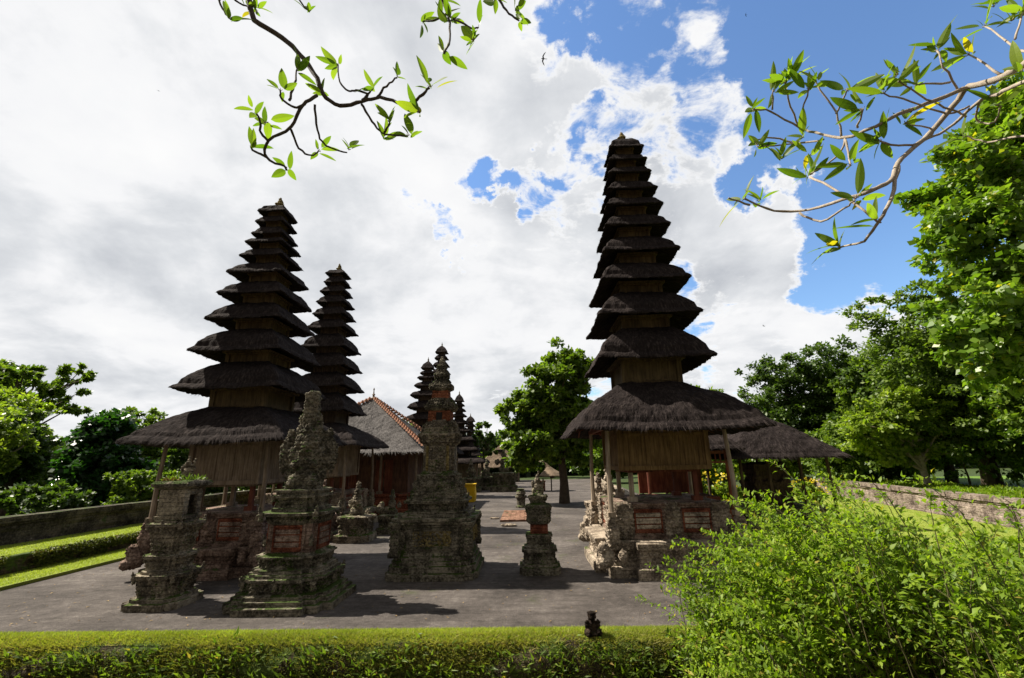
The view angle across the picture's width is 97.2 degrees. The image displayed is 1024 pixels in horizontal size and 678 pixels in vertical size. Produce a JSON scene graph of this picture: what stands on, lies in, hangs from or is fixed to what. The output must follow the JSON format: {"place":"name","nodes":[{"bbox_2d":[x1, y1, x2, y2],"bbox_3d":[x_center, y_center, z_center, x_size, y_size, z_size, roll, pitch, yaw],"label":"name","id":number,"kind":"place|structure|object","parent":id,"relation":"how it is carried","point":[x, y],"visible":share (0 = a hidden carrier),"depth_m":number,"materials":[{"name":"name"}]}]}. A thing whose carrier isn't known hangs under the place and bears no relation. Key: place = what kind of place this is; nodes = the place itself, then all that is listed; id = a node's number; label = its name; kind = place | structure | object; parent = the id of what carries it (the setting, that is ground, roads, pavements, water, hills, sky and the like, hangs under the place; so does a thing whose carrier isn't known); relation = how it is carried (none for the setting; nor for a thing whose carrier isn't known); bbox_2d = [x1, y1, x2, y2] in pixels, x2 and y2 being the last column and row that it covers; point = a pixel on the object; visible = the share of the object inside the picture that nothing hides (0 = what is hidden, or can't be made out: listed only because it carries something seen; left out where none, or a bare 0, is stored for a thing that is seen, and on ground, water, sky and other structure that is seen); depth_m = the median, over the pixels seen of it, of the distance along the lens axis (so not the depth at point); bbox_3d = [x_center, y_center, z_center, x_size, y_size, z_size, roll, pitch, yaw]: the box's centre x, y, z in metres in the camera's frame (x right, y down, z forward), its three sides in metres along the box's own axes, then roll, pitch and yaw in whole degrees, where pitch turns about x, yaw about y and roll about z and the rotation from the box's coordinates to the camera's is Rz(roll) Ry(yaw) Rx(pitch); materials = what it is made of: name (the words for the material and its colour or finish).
{"place":"outdoors","nodes":[
{"label":"outdoors","id":0,"kind":"place"},
{"bbox_2d":[0,524,140,555],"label":"lawn","id":1,"kind":"structure","parent":0,"point":[38,546],"depth_m":13.06,"materials":[{"name":"green plant"}]},
{"bbox_2d":[0,486,284,545],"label":"stone wall","id":2,"kind":"structure","parent":1,"relation":"on","point":[19,528],"depth_m":14.31,"materials":[{"name":"grey stone"}]},
{"bbox_2d":[0,523,142,590],"bbox_3d":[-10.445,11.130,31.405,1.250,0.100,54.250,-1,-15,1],"label":"lawn","id":3,"kind":"structure","parent":0,"point":[32,580],"depth_m":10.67,"materials":[{"name":"green plant"}]},
{"bbox_2d":[0,530,140,575],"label":"clipped hedge","id":4,"kind":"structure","parent":3,"relation":"on","point":[32,559],"depth_m":11.73,"materials":[{"name":"green leaf"},{"name":"brown bark"}]},
{"bbox_2d":[0,479,913,632],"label":"pavement","id":5,"kind":"structure","parent":0,"point":[610,601],"depth_m":8.37,"materials":[{"name":"grey concrete"}]},
{"bbox_2d":[120,456,213,612],"bbox_3d":[-6.368,3.563,8.552,1.012,2.607,1.006,-1,-15,1],"label":"shrine","id":6,"kind":"object","parent":5,"relation":"on","point":[165,579],"visible":0.96,"depth_m":8.24,"materials":[{"name":"stone"}]},
{"bbox_2d":[160,473,205,480],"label":"fern","id":7,"kind":"object","parent":6,"relation":"on","point":[175,478],"visible":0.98,"depth_m":8.62,"materials":[{"name":"green plant"}]},
{"bbox_2d":[114,198,347,580],"bbox_3d":[-7.095,0.637,12.644,4.108,10.413,4.133,-1,-15,1],"label":"pagoda","id":8,"kind":"object","parent":5,"relation":"on","point":[253,386],"visible":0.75,"depth_m":11.51,"materials":[{"name":"plant"}]},
{"bbox_2d":[222,390,356,617],"bbox_3d":[-4.053,2.922,8.795,1.907,3.886,1.911,-1,-15,1],"label":"shrine","id":9,"kind":"object","parent":5,"relation":"on","point":[298,571],"visible":1,"depth_m":8.18,"materials":[{"name":"stone"}]},
{"bbox_2d":[254,263,388,524],"bbox_3d":[-7.951,1.995,19.615,4.577,11.450,4.562,-1,-15,1],"label":"pagoda","id":10,"kind":"object","parent":5,"relation":"on","point":[330,346],"visible":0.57,"depth_m":19.32,"materials":[{"name":"plant"}]},
{"bbox_2d":[323,479,341,540],"bbox_3d":[-6.369,5.705,15.145,1.238,1.901,1.232,-1,-15,1],"label":"altar","id":11,"kind":"object","parent":5,"relation":"on","point":[334,524],"visible":0.12,"depth_m":14.94,"materials":[{"name":"stone"}]},
{"bbox_2d":[272,388,423,515],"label":"hall","id":12,"kind":"structure","parent":5,"relation":"on","point":[398,465],"depth_m":22.73,"materials":[{"name":"plant"}]},
{"bbox_2d":[339,475,356,488],"bbox_3d":[-8.202,6.918,22.586,0.840,1.600,0.160,-1,-15,1],"label":"door","id":13,"kind":"structure","parent":12,"relation":"in","point":[353,478],"depth_m":22.50,"materials":[{"name":"red paint"}]},
{"bbox_2d":[374,460,392,493],"bbox_3d":[-6.403,6.871,22.541,0.840,1.600,0.160,-1,-15,1],"label":"door","id":14,"kind":"structure","parent":12,"relation":"in","point":[387,465],"depth_m":22.51,"materials":[{"name":"red paint"}]},
{"bbox_2d":[9,504,692,629],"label":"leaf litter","id":15,"kind":"object","parent":5,"relation":"on","point":[325,612],"visible":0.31,"depth_m":7.87,"materials":[{"name":"brown plant"}]},
{"bbox_2d":[332,481,376,543],"bbox_3d":[-5.085,5.626,14.811,1.173,1.833,1.169,-1,-15,1],"label":"altar","id":16,"kind":"object","parent":5,"relation":"on","point":[356,526],"visible":1,"depth_m":14.32,"materials":[{"name":"stone"}]},
{"bbox_2d":[375,489,402,534],"bbox_3d":[-4.334,6.198,16.299,0.966,1.474,0.968,-1,-15,1],"label":"altar","id":17,"kind":"object","parent":5,"relation":"on","point":[390,510],"visible":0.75,"depth_m":15.95,"materials":[{"name":"stone"}]},
{"bbox_2d":[406,357,434,430],"bbox_3d":[-6.401,6.366,33.715,3.550,10.290,3.544,-1,-15,1],"label":"pagoda","id":18,"kind":"object","parent":5,"relation":"on","point":[423,396],"visible":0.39,"depth_m":33.64,"materials":[{"name":"stone"}]},
{"bbox_2d":[385,356,483,581],"bbox_3d":[-1.749,2.879,10.989,2.016,5.025,2.012,-1,-15,1],"label":"shrine","id":19,"kind":"object","parent":5,"relation":"on","point":[435,531],"visible":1,"depth_m":10.01,"materials":[{"name":"stone"}]},
{"bbox_2d":[433,344,463,470],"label":"pagoda","id":20,"kind":"object","parent":5,"relation":"on","point":[441,350],"visible":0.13,"depth_m":40.81,"materials":[{"name":"stone"}]},
{"bbox_2d":[465,483,476,501],"bbox_3d":[-2.693,9.529,27.984,0.940,1.066,0.940,-1,-15,1],"label":"yellow altar","id":21,"kind":"object","parent":5,"relation":"on","point":[471,487],"visible":0.52,"depth_m":27.65,"materials":[{"name":"fabric"}]},
{"bbox_2d":[453,391,489,477],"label":"pagoda","id":22,"kind":"object","parent":5,"relation":"on","point":[463,445],"visible":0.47,"depth_m":42.84,"materials":[{"name":"stone"}]},
{"bbox_2d":[462,459,481,491],"bbox_3d":[-3.373,11.165,36.994,1.681,2.618,1.686,-1,-15,1],"label":"altar","id":23,"kind":"object","parent":5,"relation":"on","point":[471,473],"visible":0.7,"depth_m":36.66,"materials":[{"name":"stone"}]},
{"bbox_2d":[465,413,482,476],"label":"pagoda","id":24,"kind":"object","parent":5,"relation":"on","point":[470,420],"visible":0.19,"depth_m":51.75,"materials":[{"name":"stone"}]},
{"bbox_2d":[472,421,497,470],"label":"tree","id":25,"kind":"object","parent":5,"relation":"on","point":[488,438],"visible":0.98,"depth_m":44.81,"materials":[{"name":"green plant"}]},
{"bbox_2d":[477,459,492,489],"bbox_3d":[-2.197,11.795,39.375,1.671,2.596,1.686,-1,-15,1],"label":"altar","id":26,"kind":"object","parent":5,"relation":"on","point":[486,480],"visible":0.62,"depth_m":38.65,"materials":[{"name":"stone"}]},
{"bbox_2d":[480,445,519,481],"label":"hut","id":27,"kind":"object","parent":5,"relation":"on","point":[492,459],"visible":0.21,"depth_m":53.63,"materials":[{"name":"grey wood"}]},
{"bbox_2d":[490,449,517,491],"bbox_3d":[-0.668,10.816,37.521,2.229,3.465,2.224,-1,-15,1],"label":"altar","id":28,"kind":"object","parent":5,"relation":"on","point":[504,479],"visible":0.94,"depth_m":36.50,"materials":[{"name":"stone"}]},
{"bbox_2d":[500,523,516,526],"bbox_3d":[-0.121,7.047,17.069,0.637,0.159,0.281,-1,-15,1],"label":"stone","id":29,"kind":"object","parent":5,"relation":"on","point":[508,525],"visible":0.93,"depth_m":16.99,"materials":[{"name":"stone"}]},
{"bbox_2d":[500,510,526,521],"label":"brick slab","id":30,"kind":"structure","parent":5,"relation":"on","point":[514,515],"depth_m":19.45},
{"bbox_2d":[520,471,560,575],"bbox_3d":[0.610,4.155,10.386,0.908,2.158,0.908,-1,-15,1],"label":"shrine","id":31,"kind":"object","parent":5,"relation":"on","point":[539,548],"visible":1,"depth_m":10.04,"materials":[{"name":"stone"}]},
{"bbox_2d":[493,336,603,503],"bbox_3d":[2.657,4.650,26.768,7.537,9.869,4.919,3,-16,-16],"label":"tree","id":32,"kind":"object","parent":5,"relation":"on","point":[546,411],"visible":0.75,"depth_m":25.77,"materials":[{"name":"green plant"}]},
{"bbox_2d":[539,460,558,490],"bbox_3d":[3.160,11.063,36.603,2.017,2.368,2.000,-1,-15,1],"label":"parasol","id":33,"kind":"object","parent":5,"relation":"on","point":[548,471],"visible":0.94,"depth_m":36.24,"materials":[{"name":"beige fabric"}]},
{"bbox_2d":[583,472,603,523],"bbox_3d":[3.410,6.205,17.697,1.230,1.902,1.237,-1,-15,1],"label":"statue","id":34,"kind":"object","parent":5,"relation":"on","point":[598,487],"visible":0.23,"depth_m":17.63,"materials":[{"name":"stone"}]},
{"bbox_2d":[586,447,627,479],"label":"tree","id":35,"kind":"object","parent":5,"relation":"on","point":[597,456],"visible":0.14,"depth_m":47.04,"materials":[{"name":"green plant"}]},
{"bbox_2d":[589,469,624,510],"bbox_3d":[3.277,5.396,15.229,1.392,2.184,1.399,-1,-15,1],"label":"altar","id":36,"kind":"object","parent":5,"relation":"on","point":[604,488],"visible":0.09,"depth_m":15.21,"materials":[{"name":"stone"}]},
{"bbox_2d":[594,476,635,494],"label":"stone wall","id":37,"kind":"structure","parent":5,"relation":"on","point":[615,488],"depth_m":28.70,"materials":[{"name":"stone"}]},
{"bbox_2d":[559,132,778,580],"bbox_3d":[3.463,-0.517,12.299,4.489,12.070,4.508,-1,-15,1],"label":"pagoda","id":38,"kind":"object","parent":5,"relation":"on","point":[651,411],"visible":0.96,"depth_m":10.73,"materials":[{"name":"plant"}]},
{"bbox_2d":[638,435,745,522],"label":"pavilion","id":39,"kind":"structure","parent":5,"relation":"on","point":[650,483],"depth_m":17.25,"materials":[{"name":"red wood"}]},
{"bbox_2d":[0,464,1023,516],"bbox_3d":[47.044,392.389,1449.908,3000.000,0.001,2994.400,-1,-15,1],"label":"ground","id":40,"kind":"structure","parent":0,"point":[625,483],"depth_m":56.69,"materials":[{"name":"green plant"}]},
{"bbox_2d":[0,400,40,474],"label":"tree","id":41,"kind":"object","parent":40,"relation":"on","point":[13,438],"visible":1,"depth_m":20.88,"materials":[{"name":"green plant"}]},
{"bbox_2d":[0,405,64,515],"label":"tree","id":42,"kind":"object","parent":40,"relation":"on","point":[29,470],"visible":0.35,"depth_m":24.21,"materials":[{"name":"green plant"}]},
{"bbox_2d":[0,384,66,462],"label":"tree","id":43,"kind":"object","parent":40,"relation":"on","point":[10,396],"visible":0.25,"depth_m":26.73,"materials":[{"name":"green plant"}]},
{"bbox_2d":[0,478,95,515],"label":"shrub","id":44,"kind":"object","parent":40,"relation":"on","point":[59,494],"visible":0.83,"depth_m":15.25,"materials":[{"name":"green plant"}]},
{"bbox_2d":[0,358,97,424],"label":"tree","id":45,"kind":"object","parent":40,"relation":"on","point":[13,375],"visible":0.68,"depth_m":30.83,"materials":[{"name":"green plant"}]},
{"bbox_2d":[31,407,158,511],"bbox_3d":[-19.709,5.958,21.983,4.405,5.344,4.232,-1,-15,1],"label":"tree","id":46,"kind":"object","parent":40,"relation":"on","point":[90,456],"visible":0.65,"depth_m":21.22,"materials":[{"name":"green plant"}]},
{"bbox_2d":[100,468,177,505],"bbox_3d":[-16.377,6.981,20.262,3.345,2.282,2.564,13,-20,-42],"label":"shrub","id":47,"kind":"object","parent":40,"relation":"on","point":[136,487],"visible":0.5,"depth_m":19.78,"materials":[{"name":"green plant"}]},
{"bbox_2d":[107,406,176,471],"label":"tree","id":48,"kind":"object","parent":40,"relation":"on","point":[153,416],"visible":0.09,"depth_m":27.74,"materials":[{"name":"green plant"}]},
{"bbox_2d":[152,447,218,498],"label":"tree","id":49,"kind":"object","parent":40,"relation":"on","point":[177,461],"visible":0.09,"depth_m":23.34,"materials":[{"name":"green plant"}]},
{"bbox_2d":[215,484,276,492],"bbox_3d":[-16.094,8.468,26.246,5.216,2.514,3.467,-9,-17,28],"label":"shrub","id":50,"kind":"object","parent":40,"relation":"on","point":[220,489],"visible":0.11,"depth_m":24.97,"materials":[{"name":"green plant"}]},
{"bbox_2d":[492,439,527,475],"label":"tree","id":51,"kind":"object","parent":40,"relation":"on","point":[512,470],"visible":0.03,"depth_m":69.48,"materials":[{"name":"green plant"}]},
{"bbox_2d":[38,417,1012,483],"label":"woods","id":52,"kind":"object","parent":40,"relation":"on","point":[495,442],"depth_m":72.77,"materials":[{"name":"green plant"}]},
{"bbox_2d":[527,458,571,477],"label":"tree","id":53,"kind":"object","parent":40,"relation":"on","point":[550,464],"visible":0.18,"depth_m":63.77,"materials":[{"name":"green plant"}]},
{"bbox_2d":[565,449,599,476],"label":"tree","id":54,"kind":"object","parent":40,"relation":"on","point":[581,471],"visible":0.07,"depth_m":58.83,"materials":[{"name":"green plant"}]},
{"bbox_2d":[687,478,707,493],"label":"shrub","id":55,"kind":"object","parent":40,"relation":"on","point":[704,485],"visible":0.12,"depth_m":20.18,"materials":[{"name":"green plant"}]},
{"bbox_2d":[690,384,735,484],"bbox_3d":[15.549,7.478,36.416,10.995,8.352,6.633,-1,-15,1],"label":"tree","id":56,"kind":"object","parent":40,"relation":"on","point":[724,480],"visible":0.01,"depth_m":35.34,"materials":[{"name":"green plant"}]},
{"bbox_2d":[0,0,1023,441],"label":"sky","id":57,"kind":"structure","parent":0,"point":[126,204],"materials":[{"name":"white"}]},
{"bbox_2d":[515,488,526,507],"bbox_3d":[0.477,8.434,23.928,0.624,0.950,0.640,-1,-15,1],"label":"stone jar","id":58,"kind":"object","parent":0,"point":[520,496],"visible":0.95,"depth_m":23.74,"materials":[{"name":"grey stone"}]},
{"bbox_2d":[660,487,1023,583],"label":"lawn","id":59,"kind":"structure","parent":0,"point":[929,533],"depth_m":15.08,"materials":[{"name":"green plant"}]},
{"bbox_2d":[700,459,725,484],"bbox_3d":[11.725,8.555,30.834,5.315,3.100,4.422,-13,-19,36],"label":"shrub","id":60,"kind":"object","parent":59,"relation":"on","point":[719,470],"visible":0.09,"depth_m":30.17,"materials":[{"name":"green plant"}]},
{"bbox_2d":[702,469,742,500],"bbox_3d":[9.172,6.814,20.119,2.074,1.985,1.909,-12,-19,36],"label":"shrub","id":61,"kind":"object","parent":59,"relation":"on","point":[720,489],"visible":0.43,"depth_m":20.06,"materials":[{"name":"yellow plant"}]},
{"bbox_2d":[706,418,853,529],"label":"pavilion","id":62,"kind":"structure","parent":59,"relation":"on","point":[783,441],"depth_m":15.74,"materials":[{"name":"plant"}]},
{"bbox_2d":[791,477,829,503],"bbox_3d":[14.345,7.426,21.779,2.016,1.477,1.553,-1,-15,1],"label":"shrub","id":63,"kind":"object","parent":59,"relation":"on","point":[796,489],"visible":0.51,"depth_m":21.48,"materials":[{"name":"green plant"}]},
{"bbox_2d":[798,476,1023,529],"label":"stone wall","id":64,"kind":"structure","parent":59,"relation":"on","point":[977,508],"depth_m":17.50,"materials":[{"name":"beige stone"}]},
{"bbox_2d":[794,475,1023,488],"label":"verge","id":65,"kind":"structure","parent":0,"point":[975,480],"depth_m":30.20,"materials":[{"name":"green plant"}]},
{"bbox_2d":[732,458,793,477],"bbox_3d":[18.237,8.910,32.604,8.034,3.093,5.122,12,-20,-41],"label":"shrub","id":66,"kind":"object","parent":65,"relation":"on","point":[735,461],"visible":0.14,"depth_m":30.73,"materials":[{"name":"green plant"}]},
{"bbox_2d":[722,416,815,480],"bbox_3d":[18.509,7.925,32.920,6.551,5.168,5.027,-7,-16,22],"label":"tree","id":67,"kind":"object","parent":65,"relation":"on","point":[792,466],"visible":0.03,"depth_m":31.37,"materials":[{"name":"green plant"}]},
{"bbox_2d":[734,333,904,476],"bbox_3d":[23.456,5.252,33.478,13.401,10.429,7.935,-1,-15,1],"label":"tree","id":68,"kind":"object","parent":65,"relation":"on","point":[811,409],"visible":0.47,"depth_m":32.56,"materials":[{"name":"green plant"}]},
{"bbox_2d":[809,458,848,476],"bbox_3d":[22.284,7.906,29.172,6.819,3.095,3.939,-1,-15,1],"label":"shrub","id":69,"kind":"object","parent":65,"relation":"on","point":[838,468],"visible":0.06,"depth_m":27.94,"materials":[{"name":"green plant"}]},
{"bbox_2d":[800,369,965,480],"bbox_3d":[22.037,5.378,28.233,8.836,7.667,6.661,-1,-15,1],"label":"tree","id":70,"kind":"object","parent":65,"relation":"on","point":[867,466],"visible":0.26,"depth_m":26.86,"materials":[{"name":"green plant"}]},
{"bbox_2d":[834,381,987,483],"bbox_3d":[20.338,5.012,23.265,7.402,5.699,3.838,-1,-15,1],"label":"tree","id":71,"kind":"object","parent":65,"relation":"on","point":[898,439],"visible":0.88,"depth_m":22.64,"materials":[{"name":"green plant"}]},
{"bbox_2d":[826,355,1007,482],"bbox_3d":[26.591,4.944,28.388,9.825,8.253,7.218,3,-16,-16],"label":"tree","id":72,"kind":"object","parent":65,"relation":"on","point":[859,378],"visible":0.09,"depth_m":29.43,"materials":[{"name":"green plant"}]},
{"bbox_2d":[819,476,1023,497],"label":"ground creeper","id":73,"kind":"object","parent":65,"relation":"on","point":[1017,492],"visible":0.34,"depth_m":19.88,"materials":[{"name":"green plant"}]},
{"bbox_2d":[835,268,1023,487],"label":"tree","id":74,"kind":"object","parent":65,"relation":"on","point":[913,360],"visible":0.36,"depth_m":23.47,"materials":[{"name":"green plant"}]},
{"bbox_2d":[893,70,1023,398],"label":"tree","id":75,"kind":"object","parent":65,"relation":"on","point":[981,183],"visible":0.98,"depth_m":14.25,"materials":[{"name":"green plant"}]},
{"bbox_2d":[908,434,1008,484],"bbox_3d":[25.671,6.484,25.720,4.452,3.918,5.526,3,-15,-13],"label":"shrub","id":76,"kind":"object","parent":65,"relation":"on","point":[951,460],"visible":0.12,"depth_m":25.24,"materials":[{"name":"green plant"}]},
{"bbox_2d":[965,372,1023,455],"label":"tree","id":77,"kind":"object","parent":65,"relation":"on","point":[976,404],"visible":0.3,"depth_m":20.93,"materials":[{"name":"green plant"}]},
{"bbox_2d":[984,379,1023,434],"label":"tree","id":78,"kind":"object","parent":65,"relation":"on","point":[1013,412],"visible":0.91,"depth_m":17.44,"materials":[{"name":"green plant"}]},
{"bbox_2d":[998,449,1023,480],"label":"shrub","id":79,"kind":"object","parent":65,"relation":"on","point":[1017,464],"visible":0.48,"depth_m":21.03,"materials":[{"name":"green plant"}]},
{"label":"near bank","id":80,"kind":"structure","parent":0,"visible":0},
{"bbox_2d":[218,0,530,179],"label":"frangipani tree","id":81,"kind":"object","parent":80,"relation":"on","point":[411,106],"visible":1,"depth_m":3.58,"materials":[{"name":"green plant"}]},
{"bbox_2d":[0,623,993,677],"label":"clipped hedge","id":82,"kind":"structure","parent":80,"relation":"on","point":[633,651],"depth_m":4.95,"materials":[{"name":"plant"}]},
{"bbox_2d":[584,610,602,638],"bbox_3d":[0.907,3.218,5.082,0.204,0.271,0.184,-1,-15,1],"label":"statuette","id":83,"kind":"object","parent":82,"relation":"on","point":[592,626],"visible":0.98,"depth_m":5.05,"materials":[{"name":"stone"}]},
{"bbox_2d":[635,459,1023,677],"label":"bush","id":84,"kind":"object","parent":80,"relation":"on","point":[833,606],"visible":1,"depth_m":3.18,"materials":[{"name":"green plant"}]},
{"bbox_2d":[720,0,1023,264],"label":"frangipani tree","id":85,"kind":"object","parent":80,"relation":"on","point":[1012,7],"visible":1,"depth_m":2.98,"materials":[{"name":"green plant"}]}
]}

